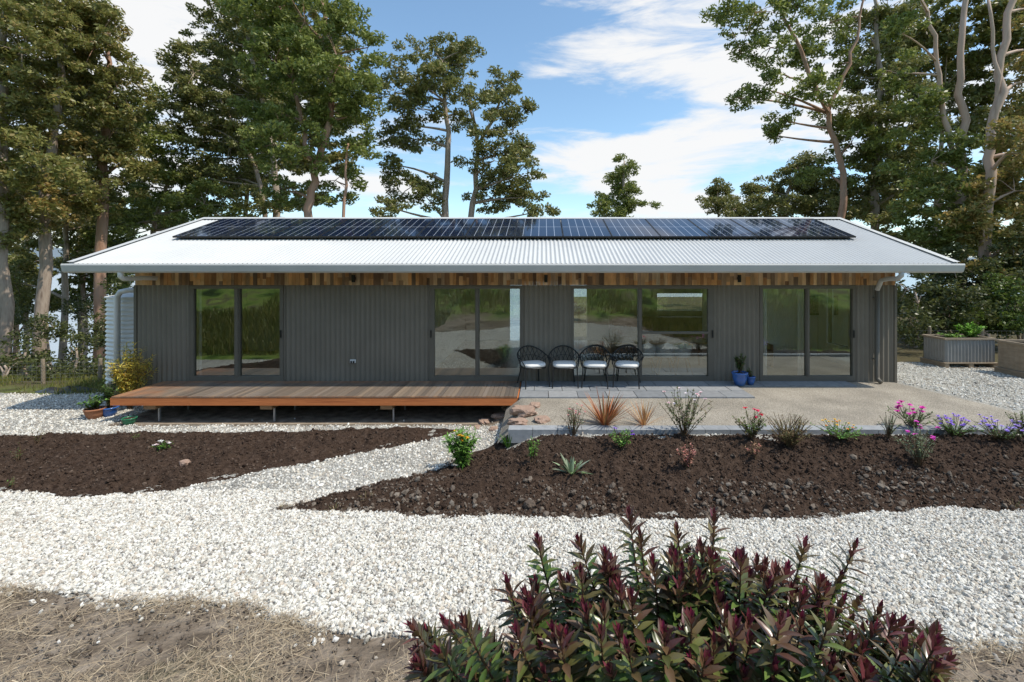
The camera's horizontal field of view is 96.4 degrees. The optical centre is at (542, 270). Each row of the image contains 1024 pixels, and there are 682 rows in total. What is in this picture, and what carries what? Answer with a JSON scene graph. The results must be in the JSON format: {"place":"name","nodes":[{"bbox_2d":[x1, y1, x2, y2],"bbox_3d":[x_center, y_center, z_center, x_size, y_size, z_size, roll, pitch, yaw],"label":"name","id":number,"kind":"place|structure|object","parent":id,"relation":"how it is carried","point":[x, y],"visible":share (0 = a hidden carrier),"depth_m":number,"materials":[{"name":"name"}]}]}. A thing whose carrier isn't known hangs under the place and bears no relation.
{"place":"outdoors","nodes":[
{"label":"outdoors","id":0,"kind":"place"},
{"bbox_2d":[0,373,105,394],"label":"hedge","id":1,"kind":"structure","parent":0,"point":[81,380],"depth_m":12.61,"materials":[{"name":"plant"}]},
{"bbox_2d":[0,297,1023,681],"bbox_3d":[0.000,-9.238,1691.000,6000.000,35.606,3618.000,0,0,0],"label":"ground","id":2,"kind":"structure","parent":0,"point":[364,415],"depth_m":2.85,"materials":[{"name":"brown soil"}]},
{"bbox_2d":[0,352,36,377],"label":"shrub","id":3,"kind":"object","parent":2,"relation":"on","point":[6,367],"visible":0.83,"depth_m":16.46,"materials":[{"name":"green plant"}]},
{"bbox_2d":[13,298,33,333],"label":"shrub","id":4,"kind":"object","parent":2,"relation":"on","point":[17,320],"visible":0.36,"depth_m":21.16,"materials":[{"name":"green plant"}]},
{"bbox_2d":[0,329,56,375],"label":"shrub","id":5,"kind":"object","parent":2,"relation":"on","point":[38,354],"visible":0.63,"depth_m":17.51,"materials":[{"name":"green plant"}]},
{"bbox_2d":[8,234,62,375],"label":"gum tree","id":6,"kind":"object","parent":2,"relation":"on","point":[32,268],"visible":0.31,"depth_m":26.16,"materials":[{"name":"green plant"}]},
{"bbox_2d":[18,312,77,369],"bbox_3d":[-20.837,3.318,19.119,2.374,3.233,1.526,0,0,19],"label":"shrub","id":7,"kind":"object","parent":2,"relation":"on","point":[60,332],"visible":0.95,"depth_m":19.07,"materials":[{"name":"green plant"}]},
{"bbox_2d":[0,358,104,383],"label":"wire fence","id":8,"kind":"object","parent":2,"relation":"on","point":[43,366],"visible":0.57,"depth_m":12.88,"materials":[{"name":"brown wood"}]},
{"bbox_2d":[17,357,89,380],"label":"shrub","id":9,"kind":"object","parent":2,"relation":"on","point":[58,370],"visible":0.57,"depth_m":14.33,"materials":[{"name":"green plant"}]},
{"bbox_2d":[0,0,122,373],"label":"gum tree","id":10,"kind":"object","parent":2,"relation":"on","point":[20,171],"visible":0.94,"depth_m":18.87,"materials":[{"name":"green plant"}]},
{"bbox_2d":[8,188,121,374],"bbox_3d":[-26.241,0.640,24.580,7.096,10.521,4.672,0,0,18],"label":"gum tree","id":11,"kind":"object","parent":2,"relation":"on","point":[66,233],"visible":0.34,"depth_m":24.06,"materials":[{"name":"green plant"}]},
{"bbox_2d":[4,0,135,369],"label":"gum tree","id":12,"kind":"object","parent":2,"relation":"on","point":[49,197],"visible":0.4,"depth_m":20.48,"materials":[{"name":"green plant"}]},
{"bbox_2d":[56,293,92,368],"bbox_3d":[-23.321,3.416,23.264,3.380,4.484,1.781,0,0,37],"label":"shrub","id":13,"kind":"object","parent":2,"relation":"on","point":[82,309],"visible":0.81,"depth_m":22.82,"materials":[{"name":"green plant"}]},
{"bbox_2d":[54,331,98,377],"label":"shrub","id":14,"kind":"object","parent":2,"relation":"on","point":[74,352],"visible":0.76,"depth_m":17.86,"materials":[{"name":"green plant"}]},
{"bbox_2d":[72,353,105,379],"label":"shrub","id":15,"kind":"object","parent":2,"relation":"on","point":[93,364],"visible":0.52,"depth_m":15.22,"materials":[{"name":"green plant"}]},
{"bbox_2d":[78,318,106,353],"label":"shrub","id":16,"kind":"object","parent":2,"relation":"on","point":[99,331],"visible":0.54,"depth_m":19.08,"materials":[{"name":"green plant"}]},
{"bbox_2d":[52,219,134,362],"bbox_3d":[-27.070,1.599,28.496,5.853,9.716,3.030,0,0,11],"label":"gum tree","id":17,"kind":"object","parent":2,"relation":"on","point":[83,290],"visible":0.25,"depth_m":27.92,"materials":[{"name":"green plant"}]},
{"bbox_2d":[6,40,188,370],"bbox_3d":[-29.293,-4.006,28.499,12.313,21.122,6.311,0,0,0],"label":"gum tree","id":18,"kind":"object","parent":2,"relation":"on","point":[77,281],"visible":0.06,"depth_m":28.30,"materials":[{"name":"green plant"}]},
{"bbox_2d":[42,0,164,375],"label":"gum tree","id":19,"kind":"object","parent":2,"relation":"on","point":[120,115],"visible":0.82,"depth_m":21.19,"materials":[{"name":"green plant"}]},
{"bbox_2d":[81,273,132,321],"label":"shrub","id":20,"kind":"object","parent":2,"relation":"on","point":[104,299],"visible":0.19,"depth_m":17.73,"materials":[{"name":"green plant"}]},
{"bbox_2d":[104,288,137,386],"bbox_3d":[-10.600,1.788,12.196,1.740,2.723,1.947,0,0,0],"label":"water tank","id":21,"kind":"object","parent":2,"relation":"on","point":[119,314],"visible":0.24,"depth_m":11.48,"materials":[{"name":"metal"}]},
{"bbox_2d":[55,82,257,282],"bbox_3d":[-20.768,-2.046,24.974,10.960,16.145,5.322,0,0,0],"label":"gum tree","id":22,"kind":"object","parent":2,"relation":"on","point":[166,199],"visible":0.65,"depth_m":24.17,"materials":[{"name":"green plant"}]},
{"bbox_2d":[144,0,298,216],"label":"gum tree","id":23,"kind":"object","parent":2,"relation":"on","point":[186,90],"visible":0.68,"depth_m":24.65,"materials":[{"name":"green plant"}]},
{"bbox_2d":[0,426,459,496],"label":"soil bed","id":24,"kind":"object","parent":2,"relation":"on","point":[155,479],"visible":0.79,"depth_m":7.20,"materials":[{"name":"brown soil"}]},
{"bbox_2d":[161,7,376,214],"bbox_3d":[-16.727,-5.316,28.964,12.556,23.751,6.597,0,0,0],"label":"gum tree","id":25,"kind":"object","parent":2,"relation":"on","point":[333,157],"visible":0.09,"depth_m":28.07,"materials":[{"name":"green plant"}]},
{"bbox_2d":[212,0,388,216],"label":"gum tree","id":26,"kind":"object","parent":2,"relation":"on","point":[314,63],"visible":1,"depth_m":20.27,"materials":[{"name":"green plant"}]},
{"bbox_2d":[110,381,520,420],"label":"timber deck","id":27,"kind":"structure","parent":2,"relation":"on","point":[274,394],"depth_m":9.43,"materials":[{"name":"brown wood"}]},
{"bbox_2d":[153,423,477,425],"bbox_3d":[-4.550,3.123,9.170,6.500,0.095,0.060,0,0,0],"label":"timber edging","id":28,"kind":"object","parent":2,"relation":"on","point":[308,424],"visible":0.36,"depth_m":9.14,"materials":[{"name":"brown wood"}]},
{"bbox_2d":[368,31,486,216],"bbox_3d":[-6.153,-3.704,24.079,6.476,18.997,4.896,0,0,0],"label":"gum tree","id":29,"kind":"object","parent":2,"relation":"on","point":[456,53],"visible":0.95,"depth_m":23.81,"materials":[{"name":"green plant"}]},
{"bbox_2d":[450,65,560,216],"bbox_3d":[-1.898,-2.678,24.390,5.797,17.177,4.690,0,0,0],"label":"gum tree","id":30,"kind":"object","parent":2,"relation":"on","point":[509,158],"visible":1,"depth_m":24.03,"materials":[{"name":"green plant"}]},
{"bbox_2d":[60,216,964,386],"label":"house","id":31,"kind":"structure","parent":2,"relation":"on","point":[321,309],"depth_m":10.60,"materials":[{"name":"grey metal"}]},
{"bbox_2d":[172,218,264,237],"bbox_3d":[-8.659,-1.136,12.346,1.222,0.094,1.920,0,20,0],"label":"solar panel","id":32,"kind":"object","parent":31,"relation":"attached to","point":[219,228],"visible":0.88,"depth_m":12.16,"materials":[{"name":"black glass"}]},
{"bbox_2d":[190,285,283,380],"bbox_3d":[-7.087,1.457,10.603,2.160,2.225,0.135,0,0,0],"label":"sliding door","id":33,"kind":"structure","parent":31,"relation":"in","point":[237,376],"depth_m":10.57,"materials":[{"name":"grey metal"}]},
{"bbox_2d":[221,218,306,237],"bbox_3d":[-7.437,-1.136,12.346,1.222,0.094,1.920,0,20,0],"label":"solar panel","id":34,"kind":"object","parent":31,"relation":"attached to","point":[266,228],"visible":0.88,"depth_m":12.16,"materials":[{"name":"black glass"}]},
{"bbox_2d":[270,218,348,237],"bbox_3d":[-6.215,-1.136,12.346,1.222,0.094,1.920,0,20,0],"label":"solar panel","id":35,"kind":"object","parent":31,"relation":"attached to","point":[312,228],"visible":0.88,"depth_m":12.16,"materials":[{"name":"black glass"}]},
{"bbox_2d":[319,218,390,237],"bbox_3d":[-4.993,-1.136,12.346,1.222,0.094,1.920,0,20,0],"label":"solar panel","id":36,"kind":"object","parent":31,"relation":"attached to","point":[358,228],"visible":0.88,"depth_m":12.16,"materials":[{"name":"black glass"}]},
{"bbox_2d":[368,218,433,237],"bbox_3d":[-3.771,-1.136,12.346,1.222,0.094,1.920,0,20,0],"label":"solar panel","id":37,"kind":"object","parent":31,"relation":"attached to","point":[403,228],"visible":0.88,"depth_m":12.16,"materials":[{"name":"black glass"}]},
{"bbox_2d":[417,218,475,237],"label":"solar panel","id":38,"kind":"object","parent":31,"relation":"attached to","point":[447,227],"visible":0.88,"depth_m":12.16,"materials":[{"name":"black glass"}]},
{"bbox_2d":[430,285,521,381],"bbox_3d":[-1.550,1.457,10.603,2.130,2.225,0.135,0,0,0],"label":"sliding door","id":39,"kind":"structure","parent":31,"relation":"in","point":[477,377],"depth_m":10.57,"materials":[{"name":"clear glass"}]},
{"bbox_2d":[466,218,517,237],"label":"solar panel","id":40,"kind":"object","parent":31,"relation":"attached to","point":[493,228],"visible":0.89,"depth_m":12.16,"materials":[{"name":"black glass"}]},
{"bbox_2d":[515,218,562,237],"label":"solar panel","id":41,"kind":"object","parent":31,"relation":"attached to","point":[538,227],"visible":1,"depth_m":12.16,"materials":[{"name":"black glass"}]},
{"bbox_2d":[561,218,611,237],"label":"solar panel","id":42,"kind":"object","parent":31,"relation":"attached to","point":[584,228],"visible":0.91,"depth_m":12.16,"materials":[{"name":"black glass"}]},
{"bbox_2d":[603,218,660,237],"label":"solar panel","id":43,"kind":"object","parent":31,"relation":"attached to","point":[630,227],"visible":0.88,"depth_m":12.16,"materials":[{"name":"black glass"}]},
{"bbox_2d":[571,285,714,380],"bbox_3d":[2.307,1.457,10.603,3.321,2.225,0.135,0,0,0],"label":"sliding door","id":44,"kind":"structure","parent":31,"relation":"in","point":[710,332],"depth_m":10.57,"materials":[{"name":"grey metal"}]},
{"bbox_2d":[635,343,656,374],"bbox_3d":[2.528,2.136,11.195,0.470,0.813,0.459,0,0,0],"label":"dining chair","id":45,"kind":"object","parent":31,"relation":"on","point":[648,350],"visible":0.6,"depth_m":11.00,"materials":[{"name":"grey fabric"}]},
{"bbox_2d":[602,337,706,370],"bbox_3d":[2.950,2.174,11.950,2.700,0.728,0.900,0,0,0],"label":"dining table","id":46,"kind":"object","parent":31,"relation":"on","point":[653,340],"visible":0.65,"depth_m":11.81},
{"bbox_2d":[654,343,675,374],"bbox_3d":[2.987,2.136,11.195,0.470,0.813,0.459,0,0,0],"label":"dining chair","id":47,"kind":"object","parent":31,"relation":"on","point":[665,350],"visible":0.92,"depth_m":11.02,"materials":[{"name":"grey fabric"}]},
{"bbox_2d":[645,218,709,237],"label":"solar panel","id":48,"kind":"object","parent":31,"relation":"attached to","point":[674,227],"visible":0.88,"depth_m":12.16,"materials":[{"name":"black glass"}]},
{"bbox_2d":[671,343,692,374],"bbox_3d":[3.403,2.136,11.195,0.470,0.813,0.459,0,0,0],"label":"dining chair","id":49,"kind":"object","parent":31,"relation":"on","point":[683,350],"visible":0.9,"depth_m":11.02,"materials":[{"name":"white plastic"}]},
{"bbox_2d":[687,218,757,237],"bbox_3d":[4.783,-1.136,12.346,1.222,0.094,1.920,0,20,0],"label":"solar panel","id":50,"kind":"object","parent":31,"relation":"attached to","point":[720,228],"visible":0.88,"depth_m":12.16,"materials":[{"name":"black glass"}]},
{"bbox_2d":[729,218,806,237],"bbox_3d":[6.005,-1.136,12.346,1.222,0.094,1.920,0,20,0],"label":"solar panel","id":51,"kind":"object","parent":31,"relation":"attached to","point":[765,228],"visible":0.88,"depth_m":12.16,"materials":[{"name":"black glass"}]},
{"bbox_2d":[760,285,855,381],"bbox_3d":[6.123,1.457,10.603,2.211,2.225,0.135,0,0,0],"label":"sliding door","id":52,"kind":"structure","parent":31,"relation":"in","point":[806,377],"depth_m":10.57,"materials":[{"name":"grey metal"}]},
{"bbox_2d":[772,218,855,237],"bbox_3d":[7.227,-1.136,12.346,1.222,0.094,1.920,0,20,0],"label":"solar panel","id":53,"kind":"object","parent":31,"relation":"attached to","point":[811,228],"visible":0.88,"depth_m":12.16,"materials":[{"name":"black glass"}]},
{"bbox_2d":[828,289,847,346],"bbox_3d":[8.157,1.250,12.550,0.080,1.700,0.980,0,0,0],"label":"side window","id":54,"kind":"structure","parent":31,"relation":"in","point":[837,298],"depth_m":12.63,"materials":[{"name":"clear glass"}]},
{"bbox_2d":[586,153,662,216],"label":"gum tree","id":55,"kind":"object","parent":2,"relation":"on","point":[622,190],"visible":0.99,"depth_m":30.61,"materials":[{"name":"green plant"}]},
{"bbox_2d":[276,432,1023,519],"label":"soil bed","id":56,"kind":"object","parent":2,"relation":"on","point":[681,502],"visible":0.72,"depth_m":5.98,"materials":[{"name":"brown soil"}]},
{"bbox_2d":[441,425,481,469],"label":"leafy plant","id":57,"kind":"object","parent":56,"relation":"on","point":[461,447],"visible":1,"depth_m":6.69,"materials":[{"name":"green plant"}]},
{"bbox_2d":[553,454,590,473],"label":"rosette plant","id":58,"kind":"object","parent":56,"relation":"on","point":[569,468],"visible":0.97,"depth_m":6.04,"materials":[{"name":"green plant"}]},
{"bbox_2d":[561,403,586,435],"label":"flowering shrub","id":59,"kind":"object","parent":56,"relation":"on","point":[574,422],"visible":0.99,"depth_m":7.24,"materials":[{"name":"green plant"}]},
{"bbox_2d":[608,427,635,449],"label":"flowering plant","id":60,"kind":"object","parent":56,"relation":"on","point":[617,439],"visible":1,"depth_m":6.58,"materials":[{"name":"green plant"}]},
{"bbox_2d":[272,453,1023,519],"bbox_3d":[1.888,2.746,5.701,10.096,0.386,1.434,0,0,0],"label":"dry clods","id":61,"kind":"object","parent":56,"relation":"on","point":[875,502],"visible":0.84,"depth_m":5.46,"materials":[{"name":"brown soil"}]},
{"bbox_2d":[659,387,711,436],"bbox_3d":[2.203,2.177,7.061,0.775,0.816,0.730,0,0,0],"label":"magnolia shrub","id":62,"kind":"object","parent":56,"relation":"on","point":[686,423],"visible":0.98,"depth_m":7.01,"materials":[{"name":"green plant"}]},
{"bbox_2d":[732,407,766,438],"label":"flowering shrub","id":63,"kind":"object","parent":56,"relation":"on","point":[753,431],"visible":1,"depth_m":6.78,"materials":[{"name":"green plant"}]},
{"bbox_2d":[765,413,811,448],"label":"heath shrub","id":64,"kind":"object","parent":56,"relation":"on","point":[789,438],"visible":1,"depth_m":6.68,"materials":[{"name":"green plant"}]},
{"bbox_2d":[810,418,872,438],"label":"groundcover plant","id":65,"kind":"object","parent":56,"relation":"on","point":[846,433],"visible":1,"depth_m":6.78,"materials":[{"name":"green plant"}]},
{"bbox_2d":[887,400,941,427],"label":"flowering shrub","id":66,"kind":"object","parent":56,"relation":"on","point":[919,419],"visible":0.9,"depth_m":7.42,"materials":[{"name":"plant"}]},
{"bbox_2d":[890,420,940,466],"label":"flowering plant","id":67,"kind":"object","parent":56,"relation":"on","point":[918,455],"visible":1,"depth_m":6.21,"materials":[{"name":"green plant"}]},
{"bbox_2d":[931,413,983,436],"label":"groundcover plant","id":68,"kind":"object","parent":56,"relation":"on","point":[950,431],"visible":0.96,"depth_m":7.14,"materials":[{"name":"plant"}]},
{"bbox_2d":[963,414,1023,440],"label":"groundcover plant","id":69,"kind":"object","parent":56,"relation":"on","point":[1009,433],"visible":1,"depth_m":6.75,"materials":[{"name":"plant"}]},
{"bbox_2d":[402,504,960,681],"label":"hebe bush","id":70,"kind":"object","parent":2,"relation":"on","point":[707,621],"visible":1,"depth_m":1.66,"materials":[{"name":"green plant"}]},
{"bbox_2d":[695,177,753,216],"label":"gum tree","id":71,"kind":"object","parent":2,"relation":"on","point":[714,193],"visible":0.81,"depth_m":32.51,"materials":[{"name":"green plant"}]},
{"bbox_2d":[508,425,1023,442],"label":"block edging","id":72,"kind":"object","parent":2,"relation":"on","point":[519,433],"visible":0.49,"depth_m":7.27,"materials":[{"name":"grey concrete"}]},
{"bbox_2d":[724,150,860,220],"bbox_3d":[15.932,-1.648,28.137,9.268,11.727,4.336,0,0,-13],"label":"gum tree","id":73,"kind":"object","parent":2,"relation":"on","point":[803,202],"visible":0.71,"depth_m":27.80,"materials":[{"name":"green plant"}]},
{"bbox_2d":[698,0,897,218],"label":"gum tree","id":74,"kind":"object","parent":2,"relation":"on","point":[798,53],"visible":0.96,"depth_m":21.89,"materials":[{"name":"green plant"}]},
{"bbox_2d":[817,0,954,234],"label":"gum tree","id":75,"kind":"object","parent":2,"relation":"on","point":[875,184],"visible":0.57,"depth_m":22.61,"materials":[{"name":"green plant"}]},
{"bbox_2d":[895,273,947,344],"bbox_3d":[12.944,1.375,16.157,2.028,3.594,4.132,0,0,43],"label":"shrub","id":76,"kind":"object","parent":2,"relation":"on","point":[906,297],"visible":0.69,"depth_m":15.19,"materials":[{"name":"green plant"}]},
{"bbox_2d":[897,303,950,349],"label":"shrub","id":77,"kind":"object","parent":2,"relation":"on","point":[912,326],"visible":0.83,"depth_m":14.23,"materials":[{"name":"green plant"}]},
{"bbox_2d":[848,0,1023,278],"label":"gum tree","id":78,"kind":"object","parent":2,"relation":"on","point":[976,61],"visible":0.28,"depth_m":26.33,"materials":[{"name":"green plant"}]},
{"bbox_2d":[873,0,1010,332],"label":"gum tree","id":79,"kind":"object","parent":2,"relation":"on","point":[956,154],"visible":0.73,"depth_m":18.89,"materials":[{"name":"green plant"}]},
{"bbox_2d":[914,242,984,333],"bbox_3d":[15.796,1.255,17.900,2.718,4.626,4.059,0,0,26],"label":"shrub","id":80,"kind":"object","parent":2,"relation":"on","point":[946,251],"visible":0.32,"depth_m":16.68,"materials":[{"name":"green plant"}]},
{"bbox_2d":[909,273,1003,333],"bbox_3d":[14.260,1.506,16.322,2.419,3.332,4.326,0,0,25],"label":"shrub","id":81,"kind":"object","parent":2,"relation":"on","point":[946,304],"visible":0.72,"depth_m":15.03,"materials":[{"name":"green plant"}]},
{"bbox_2d":[933,0,1023,336],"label":"gum tree","id":82,"kind":"object","parent":2,"relation":"on","point":[987,199],"visible":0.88,"depth_m":17.36,"materials":[{"name":"green plant"}]},
{"bbox_2d":[944,301,1016,338],"bbox_3d":[14.854,2.006,15.777,3.241,2.072,1.768,0,0,-21],"label":"shrub","id":83,"kind":"object","parent":2,"relation":"on","point":[991,329],"visible":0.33,"depth_m":15.21,"materials":[{"name":"green plant"}]},
{"bbox_2d":[941,255,1023,306],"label":"shrub","id":84,"kind":"object","parent":2,"relation":"on","point":[979,280],"visible":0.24,"depth_m":15.96,"materials":[{"name":"green plant"}]},
{"bbox_2d":[980,271,1023,338],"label":"shrub","id":85,"kind":"object","parent":2,"relation":"on","point":[1013,318],"visible":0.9,"depth_m":15.09,"materials":[{"name":"green plant"}]},
{"bbox_2d":[984,232,1023,338],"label":"shrub","id":86,"kind":"object","parent":2,"relation":"on","point":[1009,259],"visible":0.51,"depth_m":16.48,"materials":[{"name":"green plant"}]},
{"bbox_2d":[0,362,1023,667],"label":"gravel path","id":87,"kind":"structure","parent":0,"point":[390,452],"depth_m":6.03,"materials":[{"name":"white gravel"}]},
{"bbox_2d":[83,406,106,419],"bbox_3d":[-9.408,2.999,9.600,0.368,0.217,0.368,0,0,0],"label":"plant pot","id":88,"kind":"object","parent":87,"relation":"on","point":[89,414],"visible":0.87,"depth_m":9.50,"materials":[{"name":"ceramic"}]},
{"bbox_2d":[99,406,119,416],"bbox_3d":[-9.239,3.007,9.750,0.315,0.202,0.315,0,0,0],"label":"plant pot","id":89,"kind":"object","parent":87,"relation":"on","point":[111,411],"visible":0.7,"depth_m":9.67,"materials":[{"name":"blue ceramic"}]},
{"bbox_2d":[98,377,123,407],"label":"potted shrub","id":90,"kind":"object","parent":89,"relation":"on","point":[108,392],"visible":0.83,"depth_m":9.73,"materials":[{"name":"green plant"}]},
{"bbox_2d":[104,341,156,408],"bbox_3d":[-9.240,2.363,10.161,0.875,1.539,0.916,0,0,17],"label":"bamboo plant","id":91,"kind":"object","parent":87,"relation":"on","point":[129,380],"visible":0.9,"depth_m":10.11,"materials":[{"name":"yellow plant"}]},
{"bbox_2d":[0,589,1023,681],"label":"dirt crumbs","id":92,"kind":"object","parent":87,"relation":"on","point":[188,622],"visible":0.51,"depth_m":2.71,"materials":[{"name":"brown soil"}]},
{"bbox_2d":[920,334,997,367],"bbox_3d":[11.440,2.215,12.600,1.440,0.810,0.820,0,0,0],"label":"raised bed","id":93,"kind":"object","parent":87,"relation":"on","point":[943,351],"visible":0.86,"depth_m":12.26,"materials":[{"name":"grey metal"}]},
{"bbox_2d":[954,321,984,337],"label":"leafy plant","id":94,"kind":"object","parent":93,"relation":"on","point":[971,331],"visible":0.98,"depth_m":12.59,"materials":[{"name":"green plant"}]},
{"bbox_2d":[993,339,1023,378],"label":"raised bed","id":95,"kind":"object","parent":87,"relation":"on","point":[1010,356],"visible":0.99,"depth_m":11.39,"materials":[{"name":"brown wood"}]},
{"bbox_2d":[6,0,1023,256],"label":"sky","id":96,"kind":"structure","parent":0,"point":[648,81],"materials":[{"name":"blue"}]},
{"bbox_2d":[12,273,1019,366],"bbox_3d":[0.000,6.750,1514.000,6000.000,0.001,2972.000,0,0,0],"label":"water","id":97,"kind":"structure","parent":0,"point":[515,313],"depth_m":88.09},
{"bbox_2d":[519,381,856,399],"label":"paving","id":98,"kind":"structure","parent":0,"point":[656,389],"depth_m":9.90,"materials":[{"name":"grey concrete"}]},
{"bbox_2d":[517,345,549,389],"bbox_3d":[-0.233,2.141,10.225,0.721,0.837,0.678,0,0,-22],"label":"wicker chair","id":99,"kind":"object","parent":98,"relation":"on","point":[531,364],"visible":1,"depth_m":10.14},
{"bbox_2d":[548,345,579,388],"bbox_3d":[0.475,2.141,10.227,0.721,0.837,0.678,0,0,-2],"label":"wicker chair","id":100,"kind":"object","parent":98,"relation":"on","point":[564,364],"visible":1,"depth_m":10.14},
{"bbox_2d":[580,345,610,388],"bbox_3d":[1.169,2.141,10.226,0.721,0.837,0.678,0,0,8],"label":"wicker chair","id":101,"kind":"object","parent":98,"relation":"on","point":[595,364],"visible":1,"depth_m":10.14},
{"bbox_2d":[611,345,643,388],"bbox_3d":[1.892,2.141,10.226,0.721,0.837,0.678,0,0,16],"label":"wicker chair","id":102,"kind":"object","parent":98,"relation":"on","point":[626,364],"visible":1,"depth_m":10.15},
{"bbox_2d":[731,370,747,385],"bbox_3d":[4.391,2.409,10.200,0.350,0.289,0.350,0,0,0],"label":"plant pot","id":103,"kind":"object","parent":98,"relation":"on","point":[739,379],"visible":0.94,"depth_m":10.09,"materials":[{"name":"blue ceramic"}]},
{"bbox_2d":[497,382,1023,442],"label":"patio","id":104,"kind":"structure","parent":0,"point":[864,403],"depth_m":8.63,"materials":[{"name":"beige concrete"}]},
{"bbox_2d":[509,405,537,416],"bbox_3d":[-0.354,2.546,8.244,0.461,0.175,0.480,0,0,-23],"label":"rock","id":105,"kind":"object","parent":104,"relation":"on","point":[523,410],"visible":0.9,"depth_m":8.12,"materials":[{"name":"beige stone"}]},
{"bbox_2d":[579,387,638,424],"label":"flax plant","id":106,"kind":"object","parent":104,"relation":"on","point":[608,415],"visible":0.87,"depth_m":7.66,"materials":[{"name":"orange plant"}]},
{"bbox_2d":[618,399,663,425],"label":"flax plant","id":107,"kind":"object","parent":104,"relation":"on","point":[644,415],"visible":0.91,"depth_m":7.61,"materials":[{"name":"orange plant"}]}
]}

